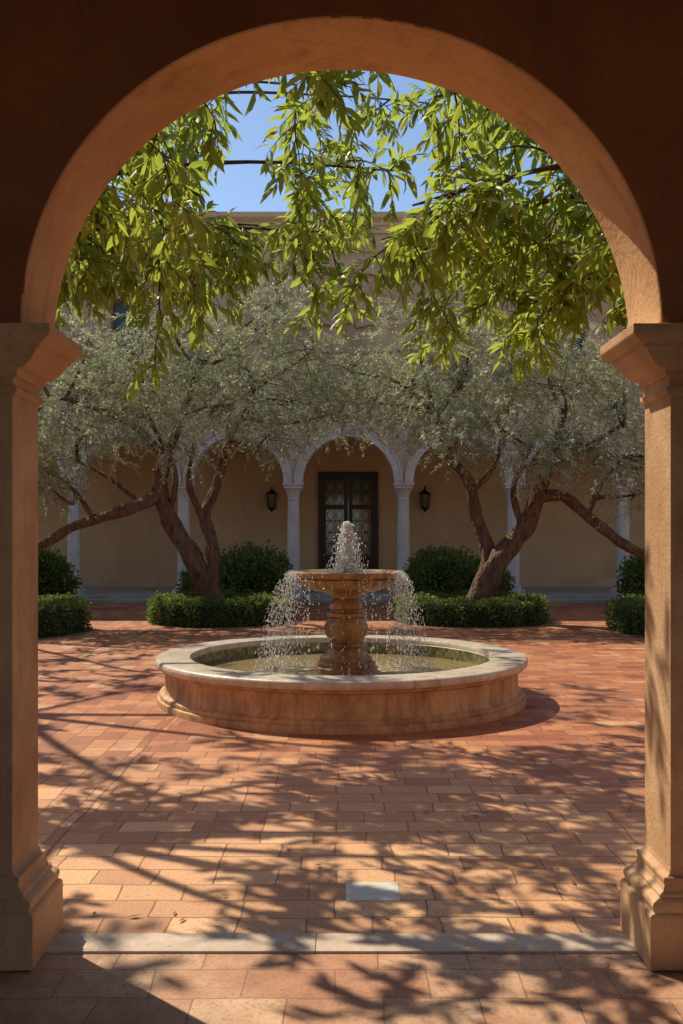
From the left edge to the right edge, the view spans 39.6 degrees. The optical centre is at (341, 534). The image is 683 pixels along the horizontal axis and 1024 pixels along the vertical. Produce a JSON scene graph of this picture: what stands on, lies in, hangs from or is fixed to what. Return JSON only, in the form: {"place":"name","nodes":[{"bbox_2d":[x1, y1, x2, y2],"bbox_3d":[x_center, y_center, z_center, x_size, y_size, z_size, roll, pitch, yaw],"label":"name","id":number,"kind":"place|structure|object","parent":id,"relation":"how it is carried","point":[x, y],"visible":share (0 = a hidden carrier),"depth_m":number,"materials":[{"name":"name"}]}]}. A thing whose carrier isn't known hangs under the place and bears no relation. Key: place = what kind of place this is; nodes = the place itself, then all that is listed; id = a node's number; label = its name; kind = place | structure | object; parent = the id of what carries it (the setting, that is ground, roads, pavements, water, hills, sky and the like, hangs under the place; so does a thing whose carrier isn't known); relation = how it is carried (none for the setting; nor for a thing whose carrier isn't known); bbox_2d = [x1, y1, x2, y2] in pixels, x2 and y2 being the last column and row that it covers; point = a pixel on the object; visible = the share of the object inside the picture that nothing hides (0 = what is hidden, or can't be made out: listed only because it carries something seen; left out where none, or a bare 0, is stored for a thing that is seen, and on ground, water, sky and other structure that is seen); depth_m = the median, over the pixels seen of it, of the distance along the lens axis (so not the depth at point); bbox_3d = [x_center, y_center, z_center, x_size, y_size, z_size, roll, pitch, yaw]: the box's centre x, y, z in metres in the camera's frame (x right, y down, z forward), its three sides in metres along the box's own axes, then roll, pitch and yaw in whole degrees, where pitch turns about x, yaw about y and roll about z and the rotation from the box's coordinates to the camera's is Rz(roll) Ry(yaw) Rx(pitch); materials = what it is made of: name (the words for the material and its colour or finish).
{"place":"outdoors","nodes":[
{"label":"outdoors","id":0,"kind":"place"},
{"bbox_2d":[0,0,682,1023],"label":"arched portico","id":1,"kind":"structure","parent":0,"point":[98,94],"depth_m":3.48,"materials":[{"name":"paint"}]},
{"bbox_2d":[38,603,644,933],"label":"courtyard paving","id":2,"kind":"structure","parent":0,"point":[181,815],"depth_m":5.71,"materials":[{"name":"brick"}]},
{"bbox_2d":[38,546,82,597],"bbox_3d":[-6.737,0.948,20.917,1.927,1.536,1.893,0,0,41],"label":"garden shrub","id":3,"kind":"object","parent":2,"relation":"on","point":[50,579],"visible":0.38,"depth_m":20.64,"materials":[{"name":"green plant"}]},
{"bbox_2d":[38,592,92,637],"bbox_3d":[-5.746,1.322,15.711,3.216,0.725,3.237,0,0,0],"label":"box hedge","id":4,"kind":"object","parent":2,"relation":"on","point":[59,615],"visible":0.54,"depth_m":15.18,"materials":[{"name":"green plant"}]},
{"bbox_2d":[55,220,146,329],"bbox_3d":[-6.750,-2.002,17.165,6.784,7.327,6.976,0,0,0],"label":"shade tree","id":5,"kind":"object","parent":2,"relation":"on","point":[127,323],"visible":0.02,"depth_m":20.34,"materials":[{"name":"green plant"}]},
{"bbox_2d":[174,562,231,593],"bbox_3d":[-2.903,1.078,21.019,1.557,1.266,1.538,0,0,-21],"label":"garden shrub","id":6,"kind":"object","parent":2,"relation":"on","point":[186,584],"visible":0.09,"depth_m":20.64,"materials":[{"name":"green plant"}]},
{"bbox_2d":[146,588,294,627],"bbox_3d":[-2.271,1.361,17.601,2.839,0.682,2.750,0,0,0],"label":"box hedge","id":7,"kind":"object","parent":2,"relation":"on","point":[190,609],"visible":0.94,"depth_m":16.61,"materials":[{"name":"green plant"}]},
{"bbox_2d":[219,539,294,601],"bbox_3d":[-1.953,0.894,20.632,2.012,1.650,1.972,0,0,0],"label":"garden shrub","id":8,"kind":"object","parent":2,"relation":"on","point":[252,569],"visible":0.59,"depth_m":20.13,"materials":[{"name":"green plant"}]},
{"bbox_2d":[55,70,494,405],"bbox_3d":[-2.475,-1.421,7.721,8.079,6.177,5.411,0,0,0],"label":"shade tree","id":9,"kind":"object","parent":2,"relation":"on","point":[119,232],"visible":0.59,"depth_m":7.50,"materials":[{"name":"green plant"}]},
{"bbox_2d":[155,521,527,734],"bbox_3d":[0.000,0.734,9.400,3.630,1.752,3.630,0,0,0],"label":"fountain","id":10,"kind":"object","parent":2,"relation":"on","point":[345,675],"visible":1,"depth_m":8.46,"materials":[{"name":"stone"}]},
{"bbox_2d":[64,587,619,602],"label":"arcade steps","id":11,"kind":"structure","parent":2,"relation":"on","point":[144,594],"depth_m":23.10,"materials":[{"name":"grey stone"}]},
{"bbox_2d":[62,482,635,594],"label":"columns","id":12,"kind":"structure","parent":11,"relation":"on","point":[293,490],"depth_m":23.18,"materials":[{"name":"stone"}]},
{"bbox_2d":[56,620,640,921],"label":"fallen leaves","id":13,"kind":"object","parent":2,"relation":"on","point":[531,911],"visible":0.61,"depth_m":5.02,"materials":[{"name":"brown plant"}]},
{"bbox_2d":[346,882,400,900],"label":"paving slab","id":14,"kind":"structure","parent":2,"relation":"on","point":[372,891],"depth_m":4.24,"materials":[{"name":"stone"}]},
{"bbox_2d":[394,541,479,595],"bbox_3d":[2.213,0.903,20.629,2.002,1.616,1.966,0,0,-13],"label":"garden shrub","id":15,"kind":"object","parent":2,"relation":"on","point":[445,574],"visible":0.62,"depth_m":20.14,"materials":[{"name":"green plant"}]},
{"bbox_2d":[390,589,551,627],"bbox_3d":[2.412,1.358,17.619,3.000,0.667,2.684,0,0,0],"label":"box hedge","id":16,"kind":"object","parent":2,"relation":"on","point":[502,609],"visible":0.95,"depth_m":16.62,"materials":[{"name":"green plant"}]},
{"bbox_2d":[325,82,633,389],"bbox_3d":[2.272,-1.336,7.370,5.165,6.003,4.403,0,0,27],"label":"shade tree","id":17,"kind":"object","parent":2,"relation":"on","point":[511,241],"visible":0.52,"depth_m":6.99,"materials":[{"name":"green plant"}]},
{"bbox_2d":[464,557,517,593],"bbox_3d":[3.101,1.075,21.001,1.416,1.247,1.456,0,0,39],"label":"garden shrub","id":18,"kind":"object","parent":2,"relation":"on","point":[505,584],"visible":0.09,"depth_m":20.81,"materials":[{"name":"green plant"}]},
{"bbox_2d":[603,593,644,636],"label":"box hedge","id":19,"kind":"object","parent":2,"relation":"on","point":[626,616],"visible":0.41,"depth_m":15.41,"materials":[{"name":"green plant"}]},
{"bbox_2d":[614,555,644,598],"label":"garden shrub","id":20,"kind":"object","parent":2,"relation":"on","point":[631,581],"visible":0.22,"depth_m":20.75,"materials":[{"name":"green plant"}]},
{"bbox_2d":[38,395,644,482],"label":"arcade wall","id":21,"kind":"structure","parent":0,"point":[400,456],"depth_m":23.10,"materials":[{"name":"white paint"}]},
{"bbox_2d":[108,70,583,211],"label":"sky","id":22,"kind":"structure","parent":0,"point":[242,186],"materials":[{"name":"blue"}]},
{"label":"ground","id":23,"kind":"structure","parent":0,"visible":0},
{"bbox_2d":[38,258,375,603],"bbox_3d":[-3.330,-1.653,17.059,8.257,6.790,3.691,0,0,-16],"label":"olive tree","id":24,"kind":"object","parent":23,"relation":"on","point":[203,571],"visible":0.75,"depth_m":17.10,"materials":[{"name":"green plant"}]},
{"bbox_2d":[38,438,644,576],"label":"arcade back wall","id":25,"kind":"structure","parent":23,"relation":"on","point":[563,540],"depth_m":26.50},
{"bbox_2d":[266,486,277,511],"bbox_3d":[-1.907,-0.995,26.262,0.319,0.750,0.468,0,0,20],"label":"wall lantern","id":26,"kind":"object","parent":25,"relation":"attached to","point":[271,495],"depth_m":26.12,"materials":[{"name":"black metal"}]},
{"bbox_2d":[62,577,615,586],"bbox_3d":[0.170,1.314,26.469,29.700,0.268,0.058,0,0,0],"label":"skirting","id":27,"kind":"object","parent":25,"relation":"attached to","point":[523,581],"depth_m":26.44,"materials":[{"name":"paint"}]},
{"bbox_2d":[38,428,643,481],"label":"archivolts","id":28,"kind":"object","parent":25,"relation":"attached to","point":[374,438],"visible":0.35,"depth_m":23.06,"materials":[{"name":"stone"}]},
{"bbox_2d":[39,212,643,394],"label":"cornices","id":29,"kind":"object","parent":25,"relation":"on","point":[258,218],"visible":0.03,"depth_m":22.99,"materials":[{"name":"paint"}]},
{"bbox_2d":[44,234,638,386],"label":"wall","id":30,"kind":"structure","parent":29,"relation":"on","point":[351,331],"depth_m":23.16,"materials":[{"name":"beige paint"}]},
{"bbox_2d":[103,246,593,361],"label":"upper windows","id":31,"kind":"structure","parent":30,"relation":"attached to","point":[359,324],"depth_m":23.09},
{"bbox_2d":[113,301,583,355],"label":"window frames","id":32,"kind":"structure","parent":30,"relation":"attached to","point":[114,315],"depth_m":23.34,"materials":[{"name":"brown wood"}]},
{"bbox_2d":[116,304,580,354],"bbox_3d":[0.170,-5.050,23.360,22.400,1.400,0.001,0,0,0],"label":"window glass","id":33,"kind":"object","parent":32,"relation":"in","point":[120,309],"visible":0.1,"depth_m":23.36,"materials":[{"name":"black glass"}]},
{"bbox_2d":[318,472,377,568],"bbox_3d":[0.190,-0.156,26.412,1.680,3.208,0.172,0,0,0],"label":"door","id":34,"kind":"structure","parent":25,"relation":"attached to","point":[324,559],"depth_m":26.39,"materials":[{"name":"brown wood"}]},
{"bbox_2d":[326,479,370,554],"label":"door panes","id":35,"kind":"object","parent":34,"relation":"in","point":[365,515],"visible":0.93,"depth_m":26.43,"materials":[{"name":"black glass"}]},
{"bbox_2d":[419,486,430,511],"bbox_3d":[2.333,-0.995,26.262,0.319,0.750,0.468,0,0,20],"label":"wall lantern","id":36,"kind":"object","parent":25,"relation":"attached to","point":[425,494],"depth_m":26.12,"materials":[{"name":"black metal"}]},
{"bbox_2d":[302,292,644,602],"bbox_3d":[3.319,-1.514,17.202,8.208,6.494,4.126,0,0,0],"label":"olive tree","id":37,"kind":"object","parent":23,"relation":"on","point":[498,558],"visible":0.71,"depth_m":17.03,"materials":[{"name":"green plant"}]}
]}

